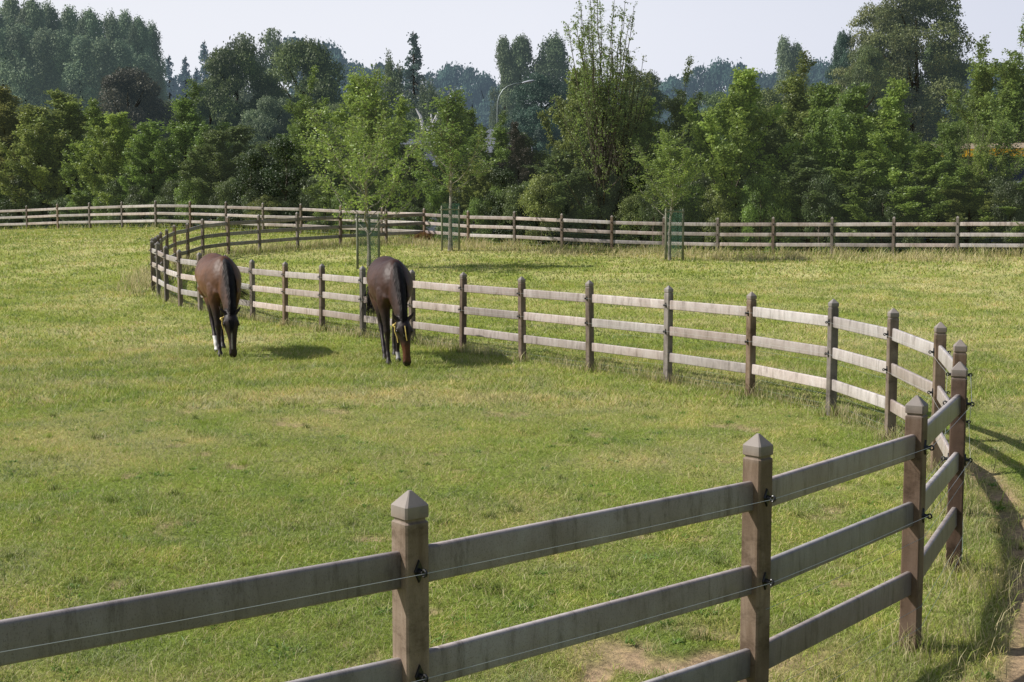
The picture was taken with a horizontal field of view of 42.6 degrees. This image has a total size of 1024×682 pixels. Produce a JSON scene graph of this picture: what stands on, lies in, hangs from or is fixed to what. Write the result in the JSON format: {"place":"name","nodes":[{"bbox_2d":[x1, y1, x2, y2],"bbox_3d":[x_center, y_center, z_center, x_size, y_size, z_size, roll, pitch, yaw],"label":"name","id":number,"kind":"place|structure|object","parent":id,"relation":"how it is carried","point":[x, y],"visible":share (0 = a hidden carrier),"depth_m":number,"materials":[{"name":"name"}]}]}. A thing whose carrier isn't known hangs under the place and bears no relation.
{"place":"outdoors","nodes":[
{"label":"outdoors","id":0,"kind":"place"},
{"bbox_2d":[244,26,298,117],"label":"willow tree","id":1,"kind":"object","parent":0,"point":[270,42],"visible":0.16,"depth_m":147.14,"materials":[{"name":"green plant"}]},
{"bbox_2d":[0,220,1023,681],"bbox_3d":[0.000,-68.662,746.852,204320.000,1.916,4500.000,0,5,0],"label":"pasture ground","id":2,"kind":"structure","parent":0,"point":[636,658],"depth_m":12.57,"materials":[{"name":"green plant"}]},
{"bbox_2d":[0,21,45,108],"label":"poplar tree","id":3,"kind":"object","parent":2,"relation":"on","point":[20,37],"visible":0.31,"depth_m":130.79,"materials":[{"name":"green plant"}]},
{"bbox_2d":[0,84,55,214],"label":"maple tree","id":4,"kind":"object","parent":2,"relation":"on","point":[8,120],"visible":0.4,"depth_m":76.52,"materials":[{"name":"green plant"}]},
{"bbox_2d":[13,0,48,98],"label":"poplar tree","id":5,"kind":"object","parent":2,"relation":"on","point":[31,14],"visible":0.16,"depth_m":136.85,"materials":[{"name":"green plant"}]},
{"bbox_2d":[0,103,80,219],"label":"maple tree","id":6,"kind":"object","parent":2,"relation":"on","point":[31,112],"visible":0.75,"depth_m":73.85,"materials":[{"name":"green plant"}]},
{"bbox_2d":[14,26,66,221],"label":"poplar tree","id":7,"kind":"object","parent":2,"relation":"on","point":[40,45],"visible":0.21,"depth_m":130.81,"materials":[{"name":"green plant"}]},
{"bbox_2d":[19,188,65,228],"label":"shrub","id":8,"kind":"object","parent":2,"relation":"on","point":[35,201],"visible":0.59,"depth_m":74.41,"materials":[{"name":"green plant"}]},
{"bbox_2d":[32,29,88,129],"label":"poplar tree","id":9,"kind":"object","parent":2,"relation":"on","point":[59,47],"visible":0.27,"depth_m":131.00,"materials":[{"name":"green plant"}]},
{"bbox_2d":[3,87,118,219],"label":"maple tree","id":10,"kind":"object","parent":2,"relation":"on","point":[62,118],"visible":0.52,"depth_m":74.84,"materials":[{"name":"green plant"}]},
{"bbox_2d":[59,30,97,224],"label":"poplar tree","id":11,"kind":"object","parent":2,"relation":"on","point":[80,43],"visible":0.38,"depth_m":130.72,"materials":[{"name":"green plant"}]},
{"bbox_2d":[72,6,105,224],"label":"poplar tree","id":12,"kind":"object","parent":2,"relation":"on","point":[88,23],"visible":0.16,"depth_m":136.99,"materials":[{"name":"green plant"}]},
{"bbox_2d":[59,97,133,213],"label":"maple tree","id":13,"kind":"object","parent":2,"relation":"on","point":[95,115],"visible":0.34,"depth_m":71.65,"materials":[{"name":"green plant"}]},
{"bbox_2d":[76,35,116,224],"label":"poplar tree","id":14,"kind":"object","parent":2,"relation":"on","point":[99,50],"visible":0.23,"depth_m":130.96,"materials":[{"name":"green plant"}]},
{"bbox_2d":[71,111,144,224],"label":"maple tree","id":15,"kind":"object","parent":2,"relation":"on","point":[117,134],"visible":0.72,"depth_m":69.67,"materials":[{"name":"green plant"}]},
{"bbox_2d":[96,38,134,114],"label":"poplar tree","id":16,"kind":"object","parent":2,"relation":"on","point":[123,57],"visible":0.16,"depth_m":131.13,"materials":[{"name":"green plant"}]},
{"bbox_2d":[97,174,140,227],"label":"shrub","id":17,"kind":"object","parent":2,"relation":"on","point":[115,187],"visible":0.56,"depth_m":68.88,"materials":[{"name":"green plant"}]},
{"bbox_2d":[96,65,175,226],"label":"broadleaf tree","id":18,"kind":"object","parent":2,"relation":"on","point":[130,82],"visible":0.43,"depth_m":88.09,"materials":[{"name":"green plant"}]},
{"bbox_2d":[126,14,155,67],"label":"poplar tree","id":19,"kind":"object","parent":2,"relation":"on","point":[138,38],"visible":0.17,"depth_m":137.21,"materials":[{"name":"green plant"}]},
{"bbox_2d":[116,121,183,225],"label":"maple tree","id":20,"kind":"object","parent":2,"relation":"on","point":[145,162],"visible":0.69,"depth_m":68.30,"materials":[{"name":"green plant"}]},
{"bbox_2d":[137,76,238,216],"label":"roadside tree","id":21,"kind":"object","parent":2,"relation":"on","point":[184,134],"visible":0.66,"depth_m":68.40,"materials":[{"name":"green plant"}]},
{"bbox_2d":[172,179,206,225],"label":"shrub","id":22,"kind":"object","parent":2,"relation":"on","point":[189,189],"visible":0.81,"depth_m":65.63,"materials":[{"name":"green plant"}]},
{"bbox_2d":[189,78,235,220],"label":"broadleaf tree","id":23,"kind":"object","parent":2,"relation":"on","point":[207,87],"visible":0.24,"depth_m":101.76,"materials":[{"name":"green plant"}]},
{"bbox_2d":[171,128,260,217],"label":"maple tree","id":24,"kind":"object","parent":2,"relation":"on","point":[214,151],"visible":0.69,"depth_m":66.48,"materials":[{"name":"green plant"}]},
{"bbox_2d":[195,253,258,357],"bbox_3d":[-5.104,-0.671,23.053,1.100,1.720,2.747,0,5,-1],"label":"horse","id":25,"kind":"object","parent":2,"relation":"on","point":[219,281],"visible":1,"depth_m":22.28},
{"bbox_2d":[208,177,245,227],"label":"shrub","id":26,"kind":"object","parent":2,"relation":"on","point":[223,189],"visible":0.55,"depth_m":64.60,"materials":[{"name":"green plant"}]},
{"bbox_2d":[190,39,286,177],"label":"broadleaf tree","id":27,"kind":"object","parent":2,"relation":"on","point":[225,70],"visible":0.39,"depth_m":102.15,"materials":[{"name":"green plant"}]},
{"bbox_2d":[217,31,271,116],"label":"willow tree","id":28,"kind":"object","parent":2,"relation":"on","point":[246,97],"visible":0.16,"depth_m":146.97,"materials":[{"name":"green plant"}]},
{"bbox_2d":[224,148,278,229],"bbox_3d":[-12.742,-7.095,64.047,2.556,4.523,2.650,-4,7,-35],"label":"holly bush","id":29,"kind":"object","parent":2,"relation":"on","point":[252,158],"visible":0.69,"depth_m":63.80,"materials":[{"name":"green plant"}]},
{"bbox_2d":[238,95,306,223],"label":"broadleaf tree","id":30,"kind":"object","parent":2,"relation":"on","point":[266,124],"visible":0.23,"depth_m":96.34,"materials":[{"name":"green plant"}]},
{"bbox_2d":[259,134,310,227],"bbox_3d":[-10.845,-7.296,63.374,2.741,5.332,2.644,1,6,13],"label":"holly bush","id":31,"kind":"object","parent":2,"relation":"on","point":[286,145],"visible":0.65,"depth_m":63.02,"materials":[{"name":"green plant"}]},
{"bbox_2d":[257,36,348,215],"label":"broadleaf tree","id":32,"kind":"object","parent":2,"relation":"on","point":[305,56],"visible":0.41,"depth_m":104.75,"materials":[{"name":"green plant"}]},
{"bbox_2d":[260,64,350,221],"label":"roadside tree","id":33,"kind":"object","parent":2,"relation":"on","point":[297,108],"visible":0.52,"depth_m":63.71,"materials":[{"name":"green plant"}]},
{"bbox_2d":[284,127,357,221],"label":"maple tree","id":34,"kind":"object","parent":2,"relation":"on","point":[331,174],"visible":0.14,"depth_m":63.60,"materials":[{"name":"green plant"}]},
{"bbox_2d":[301,74,420,223],"bbox_3d":[-6.616,-8.584,60.865,6.275,7.418,5.616,2,6,20],"label":"maple tree","id":35,"kind":"object","parent":2,"relation":"on","point":[341,115],"visible":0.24,"depth_m":60.21,"materials":[{"name":"green plant"}]},
{"bbox_2d":[355,214,379,268],"bbox_3d":[-4.733,-3.155,43.465,0.812,2.092,0.673,0,5,0],"label":"tree guard","id":36,"kind":"object","parent":2,"relation":"on","point":[358,242],"visible":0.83,"depth_m":43.17,"materials":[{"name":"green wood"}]},
{"bbox_2d":[296,64,440,267],"bbox_3d":[-4.841,-5.698,43.181,4.560,6.711,5.044,1,6,14],"label":"young tree","id":37,"kind":"object","parent":2,"relation":"on","point":[374,118],"visible":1,"depth_m":42.84,"materials":[{"name":"green plant"}]},
{"bbox_2d":[359,256,413,365],"bbox_3d":[-2.054,-0.543,21.774,0.788,1.704,2.821,-1,6,-13],"label":"horse","id":38,"kind":"object","parent":2,"relation":"on","point":[389,279],"visible":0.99,"depth_m":21.06},
{"bbox_2d":[377,48,420,137],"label":"birch tree","id":39,"kind":"object","parent":2,"relation":"on","point":[397,84],"visible":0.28,"depth_m":103.00,"materials":[{"name":"green plant"}]},
{"bbox_2d":[368,143,447,220],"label":"maple tree","id":40,"kind":"object","parent":2,"relation":"on","point":[403,150],"visible":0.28,"depth_m":59.62,"materials":[{"name":"green plant"}]},
{"bbox_2d":[394,31,427,190],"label":"spruce tree","id":41,"kind":"object","parent":2,"relation":"on","point":[412,74],"visible":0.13,"depth_m":113.14,"materials":[{"name":"green plant"}]},
{"bbox_2d":[406,77,443,138],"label":"birch tree","id":42,"kind":"object","parent":2,"relation":"on","point":[423,112],"visible":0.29,"depth_m":98.31,"materials":[{"name":"green plant"}]},
{"bbox_2d":[411,101,479,220],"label":"maple tree","id":43,"kind":"object","parent":2,"relation":"on","point":[442,192],"visible":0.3,"depth_m":57.20,"materials":[{"name":"green plant"}]},
{"bbox_2d":[393,85,504,250],"bbox_3d":[-1.899,-6.561,50.016,4.067,6.339,4.463,-4,7,-36],"label":"young tree","id":44,"kind":"object","parent":2,"relation":"on","point":[448,113],"visible":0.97,"depth_m":49.74,"materials":[{"name":"green plant"}]},
{"bbox_2d":[434,61,480,109],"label":"distant tree","id":45,"kind":"object","parent":2,"relation":"on","point":[447,76],"visible":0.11,"depth_m":224.50,"materials":[{"name":"green plant"}]},
{"bbox_2d":[449,62,491,109],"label":"distant tree","id":46,"kind":"object","parent":2,"relation":"on","point":[468,74],"visible":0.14,"depth_m":221.26,"materials":[{"name":"green plant"}]},
{"bbox_2d":[440,158,502,237],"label":"maple tree","id":47,"kind":"object","parent":2,"relation":"on","point":[481,186],"visible":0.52,"depth_m":56.01,"materials":[{"name":"green plant"}]},
{"bbox_2d":[0,210,974,681],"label":"loop fence","id":48,"kind":"object","parent":2,"relation":"on","point":[410,566],"visible":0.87,"depth_m":5.82,"materials":[{"name":"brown wood"}]},
{"bbox_2d":[480,166,520,242],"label":"holly bush","id":49,"kind":"object","parent":2,"relation":"on","point":[498,211],"visible":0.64,"depth_m":55.12,"materials":[{"name":"green plant"}]},
{"bbox_2d":[486,34,518,128],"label":"poplar tree","id":50,"kind":"object","parent":2,"relation":"on","point":[503,55],"visible":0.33,"depth_m":117.72,"materials":[{"name":"green plant"}]},
{"bbox_2d":[475,108,538,210],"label":"roadside tree","id":51,"kind":"object","parent":2,"relation":"on","point":[499,132],"visible":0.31,"depth_m":60.69,"materials":[{"name":"green plant"}]},
{"bbox_2d":[0,200,1023,255],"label":"boundary fence","id":52,"kind":"object","parent":2,"relation":"on","point":[717,234],"visible":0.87,"depth_m":51.22,"materials":[{"name":"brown wood"}]},
{"bbox_2d":[501,32,533,122],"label":"poplar tree","id":53,"kind":"object","parent":2,"relation":"on","point":[522,54],"visible":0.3,"depth_m":117.55,"materials":[{"name":"green plant"}]},
{"bbox_2d":[491,120,545,225],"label":"maple tree","id":54,"kind":"object","parent":2,"relation":"on","point":[519,155],"visible":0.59,"depth_m":57.25,"materials":[{"name":"green plant"}]},
{"bbox_2d":[498,179,540,242],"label":"shrub","id":55,"kind":"object","parent":2,"relation":"on","point":[510,193],"visible":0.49,"depth_m":54.54,"materials":[{"name":"green plant"}]},
{"bbox_2d":[507,105,564,157],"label":"broadleaf tree","id":56,"kind":"object","parent":2,"relation":"on","point":[530,114],"visible":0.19,"depth_m":84.45,"materials":[{"name":"green plant"}]},
{"bbox_2d":[504,72,571,223],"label":"tall tree","id":57,"kind":"object","parent":2,"relation":"on","point":[540,90],"visible":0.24,"depth_m":90.23,"materials":[{"name":"green plant"}]},
{"bbox_2d":[516,169,560,245],"bbox_3d":[1.193,-5.168,53.629,1.795,3.658,2.030,3,6,29],"label":"shrub","id":58,"kind":"object","parent":2,"relation":"on","point":[540,186],"visible":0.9,"depth_m":53.19,"materials":[{"name":"green plant"}]},
{"bbox_2d":[526,29,571,140],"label":"poplar tree","id":59,"kind":"object","parent":2,"relation":"on","point":[552,62],"visible":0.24,"depth_m":117.40,"materials":[{"name":"green plant"}]},
{"bbox_2d":[507,148,607,243],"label":"maple tree","id":60,"kind":"object","parent":2,"relation":"on","point":[579,176],"visible":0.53,"depth_m":54.02,"materials":[{"name":"green plant"}]},
{"bbox_2d":[532,66,613,234],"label":"maple tree","id":61,"kind":"object","parent":2,"relation":"on","point":[546,122],"visible":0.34,"depth_m":59.54,"materials":[{"name":"green plant"}]},
{"bbox_2d":[572,180,612,246],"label":"shrub","id":62,"kind":"object","parent":2,"relation":"on","point":[592,197],"visible":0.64,"depth_m":53.65,"materials":[{"name":"green plant"}]},
{"bbox_2d":[552,44,659,237],"bbox_3d":[4.447,-8.174,54.871,4.568,8.399,4.993,4,7,37],"label":"airy tree","id":63,"kind":"object","parent":2,"relation":"on","point":[627,129],"visible":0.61,"depth_m":54.45,"materials":[{"name":"green plant"}]},
{"bbox_2d":[550,0,662,245],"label":"airy tree","id":64,"kind":"object","parent":2,"relation":"on","point":[594,94],"visible":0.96,"depth_m":53.20,"materials":[{"name":"green plant"}]},
{"bbox_2d":[594,171,625,246],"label":"shrub","id":65,"kind":"object","parent":2,"relation":"on","point":[611,199],"visible":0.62,"depth_m":53.76,"materials":[{"name":"green plant"}]},
{"bbox_2d":[613,191,651,247],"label":"shrub","id":66,"kind":"object","parent":2,"relation":"on","point":[627,203],"visible":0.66,"depth_m":52.79,"materials":[{"name":"green plant"}]},
{"bbox_2d":[620,65,666,219],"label":"broadleaf tree","id":67,"kind":"object","parent":2,"relation":"on","point":[658,96],"visible":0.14,"depth_m":93.19,"materials":[{"name":"green plant"}]},
{"bbox_2d":[606,96,689,230],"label":"maple tree","id":68,"kind":"object","parent":2,"relation":"on","point":[650,123],"visible":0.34,"depth_m":55.46,"materials":[{"name":"green plant"}]},
{"bbox_2d":[638,176,673,250],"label":"shrub","id":69,"kind":"object","parent":2,"relation":"on","point":[654,213],"visible":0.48,"depth_m":51.95,"materials":[{"name":"green plant"}]},
{"bbox_2d":[628,121,708,259],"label":"young tree","id":70,"kind":"object","parent":2,"relation":"on","point":[665,160],"visible":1,"depth_m":45.39,"materials":[{"name":"green plant"}]},
{"bbox_2d":[638,54,703,213],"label":"roadside tree","id":71,"kind":"object","parent":2,"relation":"on","point":[676,117],"visible":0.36,"depth_m":55.05,"materials":[{"name":"green plant"}]},
{"bbox_2d":[657,73,702,221],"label":"distant tree","id":72,"kind":"object","parent":2,"relation":"on","point":[670,83],"visible":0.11,"depth_m":206.76,"materials":[{"name":"green plant"}]},
{"bbox_2d":[684,173,716,249],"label":"shrub","id":73,"kind":"object","parent":2,"relation":"on","point":[704,181],"visible":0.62,"depth_m":52.19,"materials":[{"name":"green plant"}]},
{"bbox_2d":[703,56,733,103],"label":"distant tree","id":74,"kind":"object","parent":2,"relation":"on","point":[716,69],"visible":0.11,"depth_m":239.32,"materials":[{"name":"green plant"}]},
{"bbox_2d":[698,178,746,250],"bbox_3d":[8.248,-4.617,51.698,2.053,3.581,1.871,3,6,30],"label":"shrub","id":75,"kind":"object","parent":2,"relation":"on","point":[720,200],"visible":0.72,"depth_m":51.37,"materials":[{"name":"green plant"}]},
{"bbox_2d":[679,66,803,248],"bbox_3d":[8.870,-7.142,51.671,5.137,7.215,4.598,1,6,14],"label":"maple tree","id":76,"kind":"object","parent":2,"relation":"on","point":[736,125],"visible":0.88,"depth_m":51.10,"materials":[{"name":"green plant"}]},
{"bbox_2d":[739,172,783,252],"bbox_3d":[9.567,-4.716,50.503,1.614,3.750,1.826,5,7,41],"label":"shrub","id":77,"kind":"object","parent":2,"relation":"on","point":[759,186],"visible":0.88,"depth_m":50.32,"materials":[{"name":"green plant"}]},
{"bbox_2d":[739,118,793,247],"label":"maple tree","id":78,"kind":"object","parent":2,"relation":"on","point":[774,143],"visible":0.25,"depth_m":52.98,"materials":[{"name":"green plant"}]},
{"bbox_2d":[761,170,801,251],"bbox_3d":[10.279,-4.597,50.465,1.472,3.955,1.615,-4,7,-39],"label":"shrub","id":79,"kind":"object","parent":2,"relation":"on","point":[779,186],"visible":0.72,"depth_m":50.18,"materials":[{"name":"green plant"}]},
{"bbox_2d":[773,35,796,101],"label":"poplar tree","id":80,"kind":"object","parent":2,"relation":"on","point":[784,52],"visible":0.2,"depth_m":162.08,"materials":[{"name":"green plant"}]},
{"bbox_2d":[752,50,837,229],"bbox_3d":[12.591,-8.394,56.738,4.806,8.482,5.203,-4,6,-33],"label":"roadside tree","id":81,"kind":"object","parent":2,"relation":"on","point":[796,104],"visible":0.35,"depth_m":56.53,"materials":[{"name":"green plant"}]},
{"bbox_2d":[749,155,874,250],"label":"maple tree","id":82,"kind":"object","parent":2,"relation":"on","point":[802,168],"visible":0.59,"depth_m":50.05,"materials":[{"name":"green plant"}]},
{"bbox_2d":[786,81,854,242],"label":"maple tree","id":83,"kind":"object","parent":2,"relation":"on","point":[822,100],"visible":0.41,"depth_m":53.10,"materials":[{"name":"green plant"}]},
{"bbox_2d":[800,170,842,252],"bbox_3d":[11.653,-4.603,49.484,1.641,3.695,1.451,1,5,6],"label":"shrub","id":84,"kind":"object","parent":2,"relation":"on","point":[828,188],"visible":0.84,"depth_m":49.29,"materials":[{"name":"green plant"}]},
{"bbox_2d":[824,27,855,104],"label":"broadleaf tree","id":85,"kind":"object","parent":2,"relation":"on","point":[840,51],"visible":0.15,"depth_m":117.72,"materials":[{"name":"green plant"}]},
{"bbox_2d":[805,82,905,248],"bbox_3d":[13.044,-6.823,51.409,3.796,6.585,4.462,-4,7,-35],"label":"maple tree","id":86,"kind":"object","parent":2,"relation":"on","point":[843,140],"visible":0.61,"depth_m":50.66,"materials":[{"name":"green plant"}]},
{"bbox_2d":[835,42,890,149],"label":"tall tree","id":87,"kind":"object","parent":2,"relation":"on","point":[870,58],"visible":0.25,"depth_m":74.48,"materials":[{"name":"green plant"}]},
{"bbox_2d":[831,77,930,231],"bbox_3d":[14.446,-6.755,50.174,3.827,6.694,4.406,-4,7,-34],"label":"maple tree","id":88,"kind":"object","parent":2,"relation":"on","point":[891,124],"visible":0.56,"depth_m":49.81,"materials":[{"name":"green plant"}]},
{"bbox_2d":[818,150,944,250],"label":"maple tree","id":89,"kind":"object","parent":2,"relation":"on","point":[873,162],"visible":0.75,"depth_m":48.75,"materials":[{"name":"green plant"}]},
{"bbox_2d":[829,0,934,149],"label":"tall tree","id":90,"kind":"object","parent":2,"relation":"on","point":[863,20],"visible":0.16,"depth_m":78.06,"materials":[{"name":"green plant"}]},
{"bbox_2d":[861,184,909,253],"bbox_3d":[13.806,-4.340,48.772,1.899,3.114,1.679,-1,5,-9],"label":"shrub","id":91,"kind":"object","parent":2,"relation":"on","point":[878,192],"visible":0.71,"depth_m":48.63,"materials":[{"name":"green plant"}]},
{"bbox_2d":[900,176,930,252],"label":"shrub","id":92,"kind":"object","parent":2,"relation":"on","point":[919,196],"visible":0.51,"depth_m":48.31,"materials":[{"name":"green plant"}]},
{"bbox_2d":[860,0,975,146],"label":"tall tree","id":93,"kind":"object","parent":2,"relation":"on","point":[948,25],"visible":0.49,"depth_m":75.28,"materials":[{"name":"green plant"}]},
{"bbox_2d":[887,141,988,250],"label":"maple tree","id":94,"kind":"object","parent":2,"relation":"on","point":[929,160],"visible":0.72,"depth_m":48.03,"materials":[{"name":"green plant"}]},
{"bbox_2d":[915,95,979,216],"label":"roadside tree","id":95,"kind":"object","parent":2,"relation":"on","point":[952,132],"visible":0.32,"depth_m":52.51,"materials":[{"name":"green plant"}]},
{"bbox_2d":[927,178,1008,251],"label":"maple tree","id":96,"kind":"object","parent":2,"relation":"on","point":[961,192],"visible":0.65,"depth_m":47.55,"materials":[{"name":"green plant"}]},
{"bbox_2d":[951,109,1005,250],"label":"airy tree","id":97,"kind":"object","parent":2,"relation":"on","point":[968,143],"visible":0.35,"depth_m":49.41,"materials":[{"name":"green plant"}]},
{"bbox_2d":[934,32,1023,143],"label":"roadside tree","id":98,"kind":"object","parent":2,"relation":"on","point":[983,82],"visible":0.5,"depth_m":70.54,"materials":[{"name":"green plant"}]},
{"bbox_2d":[963,128,1006,189],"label":"young tree","id":99,"kind":"object","parent":2,"relation":"on","point":[985,155],"visible":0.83,"depth_m":48.68,"materials":[{"name":"green plant"}]},
{"bbox_2d":[957,14,1023,142],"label":"roadside tree","id":100,"kind":"object","parent":2,"relation":"on","point":[1011,78],"visible":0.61,"depth_m":68.67,"materials":[{"name":"green plant"}]},
{"bbox_2d":[966,116,1023,247],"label":"young tree","id":101,"kind":"object","parent":2,"relation":"on","point":[1006,137],"visible":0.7,"depth_m":49.42,"materials":[{"name":"green plant"}]},
{"bbox_2d":[977,181,1023,251],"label":"maple tree","id":102,"kind":"object","parent":2,"relation":"on","point":[1007,209],"visible":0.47,"depth_m":46.74,"materials":[{"name":"green plant"}]},
{"bbox_2d":[987,178,1023,253],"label":"shrub","id":103,"kind":"object","parent":2,"relation":"on","point":[1015,199],"visible":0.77,"depth_m":46.54,"materials":[{"name":"green plant"}]},
{"bbox_2d":[0,0,1023,105],"label":"sky","id":104,"kind":"structure","parent":0,"point":[461,31],"materials":[{"name":"white"}]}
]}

